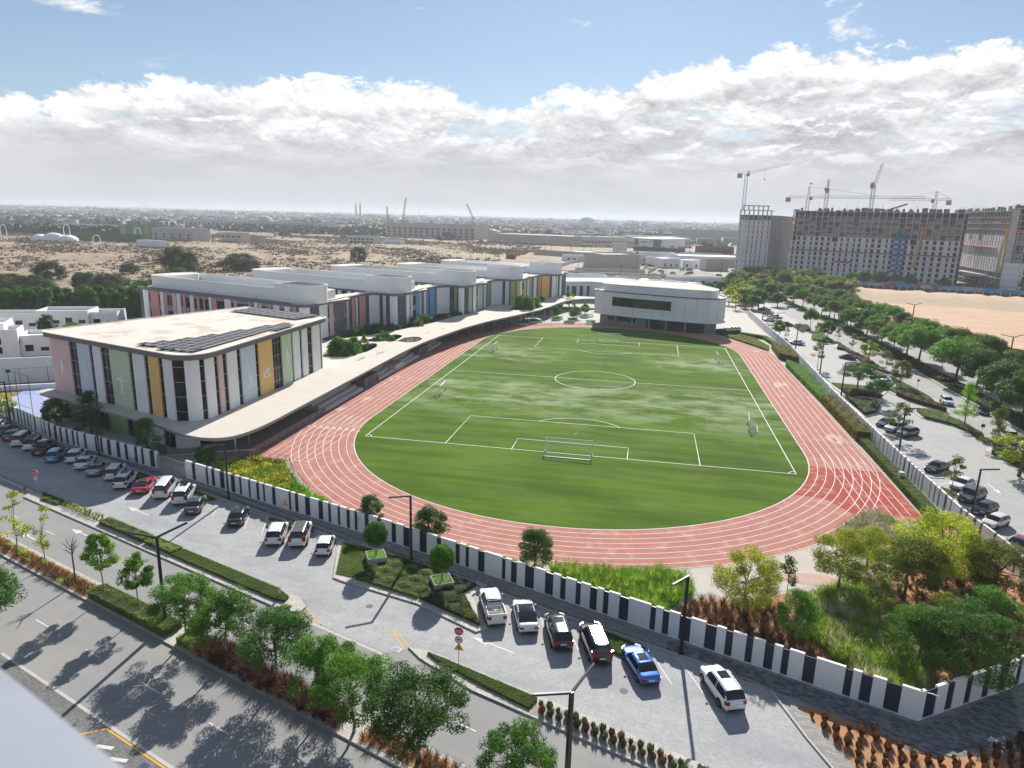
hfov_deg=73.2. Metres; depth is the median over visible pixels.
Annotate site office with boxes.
[646,256,679,267]
[680,258,699,267]
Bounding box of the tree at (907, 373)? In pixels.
[891,359,913,385]
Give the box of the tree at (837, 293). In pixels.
[831,288,847,299]
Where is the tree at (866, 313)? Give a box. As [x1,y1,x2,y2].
[852,309,881,336]
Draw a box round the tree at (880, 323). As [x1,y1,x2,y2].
[866,318,897,346]
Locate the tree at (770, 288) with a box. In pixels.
[764,283,779,294]
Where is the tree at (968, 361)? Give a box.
[950,347,1005,389]
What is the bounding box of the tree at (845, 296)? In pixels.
[838,292,860,302]
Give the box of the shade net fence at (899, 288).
[810,283,1023,297]
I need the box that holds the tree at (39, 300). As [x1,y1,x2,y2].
[33,290,50,309]
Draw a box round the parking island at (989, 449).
[985,437,1023,471]
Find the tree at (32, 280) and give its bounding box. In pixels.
[10,274,56,288]
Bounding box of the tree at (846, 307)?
[838,305,856,325]
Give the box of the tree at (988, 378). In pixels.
[975,359,1023,404]
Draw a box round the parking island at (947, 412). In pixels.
[887,374,949,413]
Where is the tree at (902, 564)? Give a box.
[870,529,949,600]
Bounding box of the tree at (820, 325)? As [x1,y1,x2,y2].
[814,322,823,336]
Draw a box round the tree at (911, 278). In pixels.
[903,274,918,283]
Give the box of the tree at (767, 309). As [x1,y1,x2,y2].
[763,308,771,322]
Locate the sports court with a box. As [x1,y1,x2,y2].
[9,388,55,413]
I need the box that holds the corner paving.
[665,640,1023,755]
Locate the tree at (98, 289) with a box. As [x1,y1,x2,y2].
[91,284,103,302]
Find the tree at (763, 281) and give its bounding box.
[757,277,769,289]
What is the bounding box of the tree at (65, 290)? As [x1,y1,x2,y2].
[60,287,70,305]
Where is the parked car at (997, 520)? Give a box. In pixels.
[982,511,1010,530]
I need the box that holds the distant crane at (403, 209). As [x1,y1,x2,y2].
[402,198,406,221]
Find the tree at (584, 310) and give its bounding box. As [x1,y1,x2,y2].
[581,303,589,313]
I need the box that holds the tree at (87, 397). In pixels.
[72,389,110,434]
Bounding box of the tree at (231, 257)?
[216,252,261,269]
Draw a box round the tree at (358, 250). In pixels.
[350,246,368,263]
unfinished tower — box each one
[734,205,792,269]
[994,204,1023,290]
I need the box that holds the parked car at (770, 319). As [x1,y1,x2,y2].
[763,318,776,321]
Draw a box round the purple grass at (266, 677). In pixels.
[188,629,350,727]
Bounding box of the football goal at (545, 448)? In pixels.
[543,437,592,460]
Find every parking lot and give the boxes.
[0,436,829,767]
[736,296,1023,554]
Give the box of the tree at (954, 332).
[940,327,974,339]
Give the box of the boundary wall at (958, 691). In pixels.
[918,655,1023,720]
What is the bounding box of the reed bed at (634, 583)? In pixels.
[548,554,696,610]
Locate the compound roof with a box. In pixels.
[571,250,605,251]
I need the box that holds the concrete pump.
[876,203,907,211]
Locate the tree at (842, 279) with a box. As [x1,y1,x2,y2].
[835,275,847,282]
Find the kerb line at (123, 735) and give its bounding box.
[1,653,174,767]
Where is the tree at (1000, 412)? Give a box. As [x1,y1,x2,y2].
[978,404,1009,447]
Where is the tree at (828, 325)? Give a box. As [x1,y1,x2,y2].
[820,320,835,336]
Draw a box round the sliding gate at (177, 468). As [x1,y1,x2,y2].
[156,455,185,476]
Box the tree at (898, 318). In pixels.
[892,311,912,325]
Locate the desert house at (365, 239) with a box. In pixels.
[349,235,380,243]
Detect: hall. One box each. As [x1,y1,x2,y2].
[41,306,325,448]
[671,228,792,243]
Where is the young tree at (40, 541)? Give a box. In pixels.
[28,505,50,561]
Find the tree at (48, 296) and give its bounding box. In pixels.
[38,287,57,308]
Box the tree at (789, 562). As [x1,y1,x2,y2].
[779,555,798,600]
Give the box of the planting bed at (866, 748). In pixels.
[797,704,1020,767]
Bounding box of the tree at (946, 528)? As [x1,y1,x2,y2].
[924,512,981,564]
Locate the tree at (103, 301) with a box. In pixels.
[98,290,109,307]
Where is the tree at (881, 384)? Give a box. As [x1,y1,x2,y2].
[864,378,891,401]
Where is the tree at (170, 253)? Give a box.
[157,246,188,269]
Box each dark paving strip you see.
[46,437,369,546]
[218,489,702,661]
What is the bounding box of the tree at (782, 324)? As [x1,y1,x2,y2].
[771,319,785,334]
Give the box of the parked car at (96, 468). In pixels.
[85,461,108,476]
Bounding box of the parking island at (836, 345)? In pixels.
[833,342,892,376]
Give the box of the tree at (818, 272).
[815,270,828,276]
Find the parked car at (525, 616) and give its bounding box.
[511,599,538,633]
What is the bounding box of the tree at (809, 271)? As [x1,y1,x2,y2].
[801,269,815,277]
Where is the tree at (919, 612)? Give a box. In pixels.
[878,602,969,671]
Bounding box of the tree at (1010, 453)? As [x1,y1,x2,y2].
[992,433,1023,476]
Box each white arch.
[0,224,7,240]
[92,235,101,248]
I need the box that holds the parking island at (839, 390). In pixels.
[828,382,887,395]
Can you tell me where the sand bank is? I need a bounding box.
[823,287,1023,311]
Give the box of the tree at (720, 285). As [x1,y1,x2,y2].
[714,281,727,293]
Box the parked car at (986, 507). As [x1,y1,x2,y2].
[971,499,999,516]
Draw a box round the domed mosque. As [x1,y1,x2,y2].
[568,217,605,225]
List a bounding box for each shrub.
[326,336,349,356]
[331,337,358,356]
[336,345,350,355]
[345,324,367,337]
[352,336,361,349]
[352,342,362,354]
[359,324,374,341]
[360,334,368,348]
[372,322,386,333]
[375,334,385,346]
[376,331,389,341]
[386,335,396,341]
[387,323,401,338]
[406,315,423,327]
[409,320,424,327]
[416,314,432,323]
[449,310,462,317]
[514,295,522,318]
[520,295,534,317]
[534,296,541,317]
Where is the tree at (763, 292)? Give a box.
[746,288,771,308]
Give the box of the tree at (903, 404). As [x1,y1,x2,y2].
[884,401,915,436]
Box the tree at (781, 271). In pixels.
[776,269,791,276]
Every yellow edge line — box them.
[81,728,106,734]
[106,728,165,767]
[391,629,404,648]
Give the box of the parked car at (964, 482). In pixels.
[949,476,976,489]
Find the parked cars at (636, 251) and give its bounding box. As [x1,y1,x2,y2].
[627,250,734,254]
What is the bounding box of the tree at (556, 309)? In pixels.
[552,306,561,314]
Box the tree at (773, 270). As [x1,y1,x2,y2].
[766,267,777,274]
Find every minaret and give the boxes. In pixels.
[355,203,356,218]
[359,203,360,217]
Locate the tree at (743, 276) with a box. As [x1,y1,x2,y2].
[736,274,752,280]
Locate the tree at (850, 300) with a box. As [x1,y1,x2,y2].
[843,296,861,307]
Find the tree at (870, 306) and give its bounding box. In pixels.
[864,302,882,313]
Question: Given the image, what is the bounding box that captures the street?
[0,474,822,767]
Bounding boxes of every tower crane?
[737,162,789,211]
[785,183,925,211]
[823,179,829,211]
[868,163,883,212]
[889,191,951,210]
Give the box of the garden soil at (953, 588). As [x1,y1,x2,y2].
[674,527,1023,688]
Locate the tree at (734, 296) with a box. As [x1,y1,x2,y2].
[731,291,742,308]
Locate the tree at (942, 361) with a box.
[935,358,950,372]
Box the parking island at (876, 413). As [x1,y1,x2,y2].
[844,397,882,416]
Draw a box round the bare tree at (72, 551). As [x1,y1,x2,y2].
[63,535,77,582]
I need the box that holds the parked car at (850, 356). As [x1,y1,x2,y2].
[838,354,857,359]
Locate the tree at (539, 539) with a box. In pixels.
[518,526,553,566]
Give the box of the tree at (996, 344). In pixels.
[978,334,1010,366]
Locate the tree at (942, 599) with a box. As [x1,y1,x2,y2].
[919,590,973,633]
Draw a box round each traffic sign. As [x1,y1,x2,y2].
[32,470,37,491]
[282,495,287,515]
[454,627,462,666]
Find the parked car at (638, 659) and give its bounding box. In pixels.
[621,644,660,685]
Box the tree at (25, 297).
[17,287,37,309]
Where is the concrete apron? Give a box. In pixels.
[691,523,930,598]
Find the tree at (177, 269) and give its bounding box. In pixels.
[166,267,186,272]
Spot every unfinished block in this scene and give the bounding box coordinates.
[787,204,968,284]
[955,205,1013,288]
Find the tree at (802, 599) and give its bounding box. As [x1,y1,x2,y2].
[774,587,820,643]
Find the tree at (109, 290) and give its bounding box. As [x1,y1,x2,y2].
[105,287,121,307]
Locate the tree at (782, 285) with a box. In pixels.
[777,283,790,291]
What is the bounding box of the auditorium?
[593,279,726,332]
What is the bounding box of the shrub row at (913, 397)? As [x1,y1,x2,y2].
[896,389,946,411]
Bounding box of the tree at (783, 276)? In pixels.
[775,271,793,283]
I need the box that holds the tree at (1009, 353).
[1000,348,1023,362]
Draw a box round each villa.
[0,306,126,331]
[0,318,51,357]
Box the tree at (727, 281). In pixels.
[723,279,734,285]
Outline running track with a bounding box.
[256,323,923,585]
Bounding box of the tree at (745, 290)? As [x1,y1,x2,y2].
[735,288,749,303]
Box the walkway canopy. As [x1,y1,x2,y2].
[39,296,594,455]
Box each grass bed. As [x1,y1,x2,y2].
[273,473,329,503]
[480,550,544,568]
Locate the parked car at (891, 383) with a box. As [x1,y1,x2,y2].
[874,378,894,385]
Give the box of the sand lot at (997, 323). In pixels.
[858,302,1023,381]
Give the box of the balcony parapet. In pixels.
[0,669,122,767]
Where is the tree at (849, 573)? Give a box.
[811,527,878,587]
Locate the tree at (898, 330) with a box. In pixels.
[885,322,929,355]
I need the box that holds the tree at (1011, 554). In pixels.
[957,535,1023,601]
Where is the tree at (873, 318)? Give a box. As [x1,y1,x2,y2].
[863,313,896,341]
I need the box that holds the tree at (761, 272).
[755,270,766,274]
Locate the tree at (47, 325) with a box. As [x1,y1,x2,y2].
[36,314,57,329]
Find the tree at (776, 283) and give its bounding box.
[765,279,780,295]
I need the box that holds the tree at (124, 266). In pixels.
[119,263,140,273]
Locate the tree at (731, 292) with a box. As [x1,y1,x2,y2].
[724,286,734,304]
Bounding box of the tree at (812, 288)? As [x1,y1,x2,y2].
[806,285,820,293]
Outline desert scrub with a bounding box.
[0,232,542,297]
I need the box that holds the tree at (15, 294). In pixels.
[7,289,26,309]
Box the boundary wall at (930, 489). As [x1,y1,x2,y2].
[748,310,1023,579]
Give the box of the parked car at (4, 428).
[0,424,17,435]
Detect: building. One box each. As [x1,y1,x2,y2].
[55,232,147,241]
[119,224,166,238]
[137,259,568,340]
[151,227,210,240]
[184,219,293,227]
[220,232,249,241]
[241,216,332,226]
[562,254,583,260]
[562,270,582,272]
[566,273,606,276]
[583,252,640,268]
[615,275,661,279]
[638,251,671,256]
[641,255,645,261]
[666,275,720,284]
[680,252,721,254]
[695,246,733,254]
[729,259,736,264]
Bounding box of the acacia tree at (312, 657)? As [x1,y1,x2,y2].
[282,632,359,698]
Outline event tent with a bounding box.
[30,233,78,241]
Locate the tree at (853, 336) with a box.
[849,334,857,346]
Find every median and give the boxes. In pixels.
[0,534,469,767]
[782,302,1023,432]
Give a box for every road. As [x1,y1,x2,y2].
[604,272,737,301]
[688,268,727,275]
[760,294,1023,450]
[763,287,1022,412]
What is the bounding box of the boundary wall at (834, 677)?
[0,405,922,720]
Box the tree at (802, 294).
[792,287,813,307]
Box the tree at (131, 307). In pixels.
[122,286,138,315]
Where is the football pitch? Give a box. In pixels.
[355,327,807,528]
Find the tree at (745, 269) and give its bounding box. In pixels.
[741,266,750,271]
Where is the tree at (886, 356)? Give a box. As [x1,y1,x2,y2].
[879,350,893,374]
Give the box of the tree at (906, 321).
[902,316,922,326]
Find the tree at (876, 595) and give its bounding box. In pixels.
[867,570,895,615]
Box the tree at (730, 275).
[725,272,738,278]
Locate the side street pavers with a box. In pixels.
[0,654,167,767]
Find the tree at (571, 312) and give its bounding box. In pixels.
[568,309,577,316]
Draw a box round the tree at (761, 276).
[756,274,769,278]
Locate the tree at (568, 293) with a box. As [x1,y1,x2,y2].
[565,291,574,307]
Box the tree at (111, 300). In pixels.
[105,293,119,307]
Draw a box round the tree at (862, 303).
[852,299,873,309]
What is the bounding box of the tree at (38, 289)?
[34,286,42,295]
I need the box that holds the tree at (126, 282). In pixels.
[104,274,131,285]
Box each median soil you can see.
[0,537,97,596]
[358,726,458,767]
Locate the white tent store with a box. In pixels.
[383,240,404,243]
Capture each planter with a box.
[365,549,386,565]
[430,573,453,588]
[517,321,528,324]
[528,319,542,322]
[551,316,562,319]
[563,321,574,323]
[567,317,577,321]
[576,313,593,316]
[585,319,594,324]
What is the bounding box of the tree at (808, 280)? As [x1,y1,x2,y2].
[801,275,813,283]
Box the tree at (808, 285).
[800,283,815,289]
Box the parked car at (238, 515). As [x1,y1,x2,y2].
[226,506,249,526]
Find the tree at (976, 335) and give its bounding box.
[963,332,991,346]
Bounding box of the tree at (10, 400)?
[0,393,16,419]
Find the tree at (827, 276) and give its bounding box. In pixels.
[817,274,834,278]
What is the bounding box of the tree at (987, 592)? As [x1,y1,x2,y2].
[962,583,1023,637]
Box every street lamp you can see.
[0,381,12,423]
[76,408,100,455]
[124,522,186,617]
[204,444,230,499]
[388,495,413,559]
[532,662,594,767]
[672,575,689,654]
[795,325,805,348]
[819,344,832,372]
[840,362,856,395]
[898,408,920,451]
[971,469,999,514]
[1001,334,1023,349]
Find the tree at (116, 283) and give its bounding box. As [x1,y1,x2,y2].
[86,272,123,291]
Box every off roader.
[9,430,35,446]
[21,435,45,450]
[102,463,126,480]
[112,470,137,488]
[171,482,196,504]
[264,522,288,545]
[288,520,312,546]
[544,612,573,650]
[579,622,613,664]
[700,664,746,711]
[884,421,908,432]
[957,484,987,503]
[999,427,1020,443]
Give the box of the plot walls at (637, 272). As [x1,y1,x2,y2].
[562,259,734,280]
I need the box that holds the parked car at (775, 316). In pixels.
[770,314,782,318]
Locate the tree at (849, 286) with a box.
[843,283,854,290]
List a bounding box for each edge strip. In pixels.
[0,477,33,492]
[301,619,382,654]
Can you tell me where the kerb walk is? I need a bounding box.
[775,693,854,767]
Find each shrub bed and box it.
[215,454,296,488]
[237,454,280,463]
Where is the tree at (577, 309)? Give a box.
[574,306,581,317]
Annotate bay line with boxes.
[647,646,671,684]
[678,657,705,696]
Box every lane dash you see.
[142,683,159,693]
[209,722,228,734]
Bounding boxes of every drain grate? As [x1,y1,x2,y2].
[137,761,151,767]
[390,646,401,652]
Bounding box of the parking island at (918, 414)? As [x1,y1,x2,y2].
[913,409,990,444]
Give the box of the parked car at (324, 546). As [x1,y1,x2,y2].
[315,535,335,555]
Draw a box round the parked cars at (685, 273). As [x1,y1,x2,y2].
[632,261,794,283]
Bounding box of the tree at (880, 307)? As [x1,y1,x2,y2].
[870,303,892,312]
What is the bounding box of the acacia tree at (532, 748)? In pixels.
[474,713,558,767]
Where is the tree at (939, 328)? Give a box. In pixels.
[935,324,958,334]
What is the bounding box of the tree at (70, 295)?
[65,291,76,305]
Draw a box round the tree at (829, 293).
[825,289,834,296]
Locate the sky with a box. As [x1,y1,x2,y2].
[0,0,1023,222]
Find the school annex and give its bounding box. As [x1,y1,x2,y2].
[564,276,701,300]
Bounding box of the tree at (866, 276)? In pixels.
[858,270,873,282]
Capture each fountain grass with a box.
[792,576,946,689]
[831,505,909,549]
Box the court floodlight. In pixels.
[5,369,12,401]
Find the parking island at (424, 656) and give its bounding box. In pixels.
[408,647,709,767]
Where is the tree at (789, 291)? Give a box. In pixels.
[783,284,800,303]
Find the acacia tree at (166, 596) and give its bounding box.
[144,571,216,632]
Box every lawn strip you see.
[170,548,288,601]
[428,651,537,708]
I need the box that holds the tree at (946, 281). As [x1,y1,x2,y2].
[937,277,951,285]
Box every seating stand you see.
[300,383,362,410]
[372,365,393,379]
[392,351,418,364]
[425,340,441,350]
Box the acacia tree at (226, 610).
[183,584,257,650]
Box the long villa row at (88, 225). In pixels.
[53,223,118,226]
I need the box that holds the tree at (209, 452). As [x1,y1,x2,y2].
[194,445,216,465]
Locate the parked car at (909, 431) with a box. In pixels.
[897,425,919,437]
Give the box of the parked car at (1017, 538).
[1006,534,1023,550]
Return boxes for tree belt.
[0,222,491,235]
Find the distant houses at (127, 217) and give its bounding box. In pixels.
[0,208,792,244]
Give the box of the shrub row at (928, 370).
[880,346,955,381]
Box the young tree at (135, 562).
[116,551,154,607]
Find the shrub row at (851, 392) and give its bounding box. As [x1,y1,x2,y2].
[842,387,882,397]
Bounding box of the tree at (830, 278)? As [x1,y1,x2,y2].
[828,276,837,288]
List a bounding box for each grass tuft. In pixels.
[358,731,367,738]
[364,732,378,743]
[385,742,398,751]
[389,745,403,755]
[402,748,412,761]
[416,757,433,767]
[421,745,434,756]
[423,751,439,766]
[432,749,442,759]
[432,757,447,767]
[436,752,452,766]
[451,756,463,767]
[539,704,545,713]
[546,700,552,709]
[547,706,553,717]
[556,711,562,720]
[573,710,578,720]
[573,716,580,728]
[581,716,587,724]
[583,721,589,732]
[592,725,598,735]
[599,722,606,732]
[601,729,607,740]
[608,726,614,736]
[611,734,616,744]
[617,730,624,741]
[620,738,626,748]
[628,736,632,744]
[631,743,635,752]
[637,738,643,749]
[641,747,645,756]
[647,742,653,753]
[650,751,655,760]
[657,747,663,757]
[660,754,666,765]
[667,754,672,761]
[670,759,676,767]
[677,757,683,765]
[680,761,687,767]
[820,720,827,729]
[821,710,829,720]
[832,721,839,732]
[832,730,839,741]
[840,743,849,752]
[843,734,851,745]
[847,724,852,731]
[853,717,868,727]
[854,757,859,764]
[855,740,862,748]
[855,748,861,756]
[858,724,866,735]
[866,760,873,767]
[871,721,879,731]
[872,730,879,740]
[882,758,888,766]
[883,740,891,751]
[885,735,892,743]
[896,738,904,749]
[897,752,905,765]
[907,743,919,750]
[909,749,918,760]
[909,759,915,767]
[924,755,932,766]
[925,749,931,757]
[937,754,943,763]
[952,756,961,766]
[964,763,972,767]
[967,749,972,757]
[977,743,990,753]
[980,751,988,762]
[992,742,1001,750]
[992,747,1000,759]
[993,759,998,766]
[1001,753,1019,765]
[1005,740,1012,749]
[1008,749,1014,757]
[1012,734,1023,746]
[1015,759,1023,767]
[1017,729,1023,739]
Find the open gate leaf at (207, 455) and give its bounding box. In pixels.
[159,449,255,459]
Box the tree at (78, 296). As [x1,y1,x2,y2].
[71,289,86,305]
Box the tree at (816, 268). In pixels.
[809,267,822,279]
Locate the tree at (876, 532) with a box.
[848,523,892,570]
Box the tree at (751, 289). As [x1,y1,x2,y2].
[743,286,755,292]
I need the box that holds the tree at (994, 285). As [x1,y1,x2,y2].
[986,282,999,288]
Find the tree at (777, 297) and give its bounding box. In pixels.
[769,292,786,306]
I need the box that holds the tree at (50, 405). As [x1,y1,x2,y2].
[39,397,71,424]
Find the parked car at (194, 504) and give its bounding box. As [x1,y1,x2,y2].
[183,495,206,514]
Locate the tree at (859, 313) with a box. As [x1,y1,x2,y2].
[850,308,865,329]
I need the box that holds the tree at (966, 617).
[905,594,1023,694]
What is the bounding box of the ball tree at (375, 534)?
[363,521,388,554]
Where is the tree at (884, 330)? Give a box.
[878,323,901,348]
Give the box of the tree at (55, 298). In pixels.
[48,285,58,305]
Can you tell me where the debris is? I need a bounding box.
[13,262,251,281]
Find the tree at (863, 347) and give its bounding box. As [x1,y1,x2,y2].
[859,339,880,359]
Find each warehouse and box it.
[487,233,595,246]
[574,235,633,247]
[612,235,691,247]
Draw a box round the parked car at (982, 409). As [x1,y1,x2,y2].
[973,405,990,414]
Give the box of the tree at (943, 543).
[886,505,997,589]
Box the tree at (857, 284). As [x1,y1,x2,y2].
[845,277,859,288]
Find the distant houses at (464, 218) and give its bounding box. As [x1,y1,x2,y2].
[0,204,735,227]
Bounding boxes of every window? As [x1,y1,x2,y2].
[10,435,20,439]
[21,431,31,438]
[22,440,33,444]
[25,345,33,350]
[33,436,41,442]
[65,318,72,322]
[70,342,82,395]
[90,345,97,399]
[101,413,108,428]
[102,348,114,403]
[104,469,114,473]
[113,477,125,481]
[115,463,122,471]
[126,471,134,480]
[129,420,133,435]
[130,353,137,409]
[145,356,152,413]
[159,358,167,416]
[165,431,175,446]
[167,295,173,314]
[172,360,188,420]
[172,491,184,496]
[185,484,193,495]
[186,297,189,307]
[199,359,207,418]
[200,299,203,309]
[200,440,209,444]
[205,299,208,309]
[214,357,219,413]
[217,301,224,308]
[222,354,228,410]
[237,349,242,403]
[255,344,259,395]
[265,531,279,537]
[272,336,282,388]
[280,522,286,536]
[289,532,302,537]
[299,330,301,376]
[303,522,309,535]
[307,327,311,372]
[413,296,415,316]
[547,617,554,638]
[555,632,572,640]
[572,286,576,295]
[579,286,582,295]
[583,627,594,650]
[594,645,610,653]
[608,316,634,321]
[612,297,670,310]
[646,319,704,332]
[707,672,725,698]
[725,689,745,700]
[977,488,986,494]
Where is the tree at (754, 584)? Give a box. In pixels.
[710,543,783,616]
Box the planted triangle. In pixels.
[333,540,487,632]
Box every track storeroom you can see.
[350,371,377,388]
[409,344,427,355]
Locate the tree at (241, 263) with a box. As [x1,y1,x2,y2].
[229,259,260,271]
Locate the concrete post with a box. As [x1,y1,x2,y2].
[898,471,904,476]
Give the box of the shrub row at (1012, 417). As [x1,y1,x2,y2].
[969,395,1023,428]
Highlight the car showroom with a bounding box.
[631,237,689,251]
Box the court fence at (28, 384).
[0,367,51,411]
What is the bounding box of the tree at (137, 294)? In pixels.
[132,289,141,315]
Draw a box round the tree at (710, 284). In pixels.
[705,282,717,288]
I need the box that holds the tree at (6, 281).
[0,272,24,288]
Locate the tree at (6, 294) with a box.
[0,288,15,309]
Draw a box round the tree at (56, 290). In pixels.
[52,286,62,303]
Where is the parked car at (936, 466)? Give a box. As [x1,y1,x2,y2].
[924,460,950,473]
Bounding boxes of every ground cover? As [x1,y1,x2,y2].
[355,555,434,597]
[418,568,476,617]
[459,593,479,624]
[725,334,769,350]
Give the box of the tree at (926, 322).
[913,317,944,329]
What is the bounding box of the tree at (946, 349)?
[927,335,995,380]
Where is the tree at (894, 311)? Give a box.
[881,305,904,320]
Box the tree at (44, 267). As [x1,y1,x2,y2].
[30,260,68,281]
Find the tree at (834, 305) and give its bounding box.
[822,300,849,318]
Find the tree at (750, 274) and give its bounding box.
[747,272,758,279]
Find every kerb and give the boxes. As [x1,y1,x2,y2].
[18,428,709,665]
[770,690,833,767]
[825,380,948,495]
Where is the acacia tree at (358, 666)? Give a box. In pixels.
[305,646,396,733]
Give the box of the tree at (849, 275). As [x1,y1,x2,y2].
[844,271,860,279]
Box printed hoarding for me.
[812,282,1023,294]
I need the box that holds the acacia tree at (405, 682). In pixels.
[358,660,470,762]
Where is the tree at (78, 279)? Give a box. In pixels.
[67,271,96,290]
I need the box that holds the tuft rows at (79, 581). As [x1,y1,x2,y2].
[0,538,98,593]
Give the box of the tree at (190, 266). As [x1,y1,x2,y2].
[176,250,199,271]
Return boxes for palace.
[386,216,488,239]
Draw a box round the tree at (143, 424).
[127,417,169,461]
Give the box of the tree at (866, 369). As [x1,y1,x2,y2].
[837,361,884,388]
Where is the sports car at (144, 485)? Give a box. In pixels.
[131,477,156,493]
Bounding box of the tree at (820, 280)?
[814,276,827,284]
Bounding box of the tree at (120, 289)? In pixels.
[116,286,127,302]
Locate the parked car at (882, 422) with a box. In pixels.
[875,417,895,426]
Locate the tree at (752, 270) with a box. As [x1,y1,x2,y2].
[747,266,762,273]
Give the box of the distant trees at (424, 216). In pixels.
[0,204,793,228]
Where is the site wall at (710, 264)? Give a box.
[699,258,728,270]
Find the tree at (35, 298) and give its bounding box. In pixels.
[29,291,38,309]
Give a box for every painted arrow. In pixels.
[72,529,87,535]
[128,507,148,514]
[471,636,513,652]
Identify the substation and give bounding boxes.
[612,242,626,250]
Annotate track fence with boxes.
[249,406,325,454]
[254,451,309,490]
[465,320,594,335]
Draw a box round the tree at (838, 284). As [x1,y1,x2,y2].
[824,279,845,289]
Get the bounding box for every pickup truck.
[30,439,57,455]
[479,587,506,625]
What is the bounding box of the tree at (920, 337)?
[893,323,948,362]
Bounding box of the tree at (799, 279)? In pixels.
[792,274,801,284]
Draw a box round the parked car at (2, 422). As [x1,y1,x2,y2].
[0,419,7,424]
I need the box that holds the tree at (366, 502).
[356,493,384,518]
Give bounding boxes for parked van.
[151,476,177,498]
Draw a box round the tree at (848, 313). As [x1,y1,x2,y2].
[838,307,858,328]
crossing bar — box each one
[96,744,113,749]
[111,757,128,762]
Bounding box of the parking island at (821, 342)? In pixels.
[810,335,835,343]
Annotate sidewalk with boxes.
[0,414,1023,755]
[834,390,914,465]
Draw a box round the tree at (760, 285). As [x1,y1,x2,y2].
[752,282,763,288]
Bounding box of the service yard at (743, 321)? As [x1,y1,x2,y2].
[722,311,764,335]
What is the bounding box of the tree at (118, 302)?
[113,291,126,315]
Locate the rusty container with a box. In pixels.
[506,254,515,258]
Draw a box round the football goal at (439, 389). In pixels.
[433,381,445,395]
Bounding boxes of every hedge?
[87,583,181,637]
[99,517,153,541]
[144,535,182,554]
[176,630,211,652]
[697,763,708,767]
[716,328,740,335]
[739,332,776,343]
[771,342,798,362]
[785,359,828,401]
[821,393,870,440]
[858,437,939,516]
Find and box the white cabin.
[136,240,167,246]
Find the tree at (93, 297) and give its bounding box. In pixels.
[85,290,100,307]
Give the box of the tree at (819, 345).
[811,342,825,367]
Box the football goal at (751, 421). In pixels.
[747,413,757,432]
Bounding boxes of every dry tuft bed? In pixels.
[675,591,837,661]
[887,550,1023,675]
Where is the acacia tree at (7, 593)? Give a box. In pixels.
[0,565,27,611]
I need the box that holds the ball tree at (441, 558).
[428,543,455,579]
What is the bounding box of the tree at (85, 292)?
[82,287,101,306]
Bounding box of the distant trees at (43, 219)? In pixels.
[0,208,733,246]
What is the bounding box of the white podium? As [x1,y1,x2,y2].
[383,360,403,370]
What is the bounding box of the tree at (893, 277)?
[888,274,903,283]
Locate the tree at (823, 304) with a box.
[819,295,838,317]
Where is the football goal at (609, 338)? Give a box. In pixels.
[596,333,621,341]
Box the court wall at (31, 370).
[0,356,55,390]
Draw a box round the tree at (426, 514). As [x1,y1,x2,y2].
[412,504,451,537]
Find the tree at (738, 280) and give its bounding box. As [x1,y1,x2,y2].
[734,278,746,285]
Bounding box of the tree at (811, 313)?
[803,307,820,326]
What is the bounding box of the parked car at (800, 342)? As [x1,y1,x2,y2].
[788,340,804,344]
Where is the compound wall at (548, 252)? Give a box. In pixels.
[534,249,583,255]
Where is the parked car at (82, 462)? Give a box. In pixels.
[73,455,96,469]
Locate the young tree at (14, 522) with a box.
[0,490,30,554]
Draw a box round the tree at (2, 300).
[0,291,6,309]
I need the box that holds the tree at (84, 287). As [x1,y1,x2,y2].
[77,284,87,301]
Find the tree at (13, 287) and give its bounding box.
[10,284,22,305]
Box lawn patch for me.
[336,541,391,577]
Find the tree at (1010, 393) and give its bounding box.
[993,368,1023,416]
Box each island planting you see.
[792,323,810,331]
[811,332,833,342]
[832,382,882,393]
[837,342,890,373]
[845,395,880,414]
[884,434,898,439]
[888,375,933,400]
[916,408,984,441]
[941,487,956,496]
[991,441,1023,469]
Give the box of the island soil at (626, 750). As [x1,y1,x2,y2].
[530,702,693,767]
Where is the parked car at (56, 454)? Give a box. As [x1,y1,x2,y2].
[44,447,67,462]
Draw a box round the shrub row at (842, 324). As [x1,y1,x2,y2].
[825,318,863,333]
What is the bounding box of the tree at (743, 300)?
[738,293,749,307]
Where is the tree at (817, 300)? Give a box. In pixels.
[811,294,827,315]
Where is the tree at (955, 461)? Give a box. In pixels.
[943,454,966,492]
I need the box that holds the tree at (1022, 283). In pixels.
[1019,279,1023,288]
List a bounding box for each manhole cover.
[114,647,123,651]
[619,688,627,693]
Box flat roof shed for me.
[670,253,735,259]
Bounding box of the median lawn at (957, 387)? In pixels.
[781,299,1023,430]
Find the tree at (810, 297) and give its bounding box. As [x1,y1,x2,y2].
[805,294,823,308]
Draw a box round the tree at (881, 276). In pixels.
[872,271,889,282]
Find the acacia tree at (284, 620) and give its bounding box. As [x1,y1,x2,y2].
[233,603,315,682]
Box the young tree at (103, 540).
[79,533,120,590]
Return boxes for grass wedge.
[41,491,64,504]
[129,470,149,478]
[194,491,215,500]
[266,517,292,527]
[605,631,645,655]
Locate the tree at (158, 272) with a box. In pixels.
[148,270,173,285]
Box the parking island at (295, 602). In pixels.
[24,493,305,612]
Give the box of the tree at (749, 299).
[746,294,760,309]
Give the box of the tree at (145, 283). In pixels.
[130,279,151,286]
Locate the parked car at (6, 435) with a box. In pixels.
[1,429,24,440]
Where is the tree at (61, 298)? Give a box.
[56,292,71,305]
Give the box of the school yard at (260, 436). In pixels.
[2,300,947,610]
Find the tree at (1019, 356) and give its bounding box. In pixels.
[1009,350,1023,367]
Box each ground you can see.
[0,222,1018,445]
[531,252,733,276]
[685,246,991,288]
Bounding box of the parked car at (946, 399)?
[939,395,953,405]

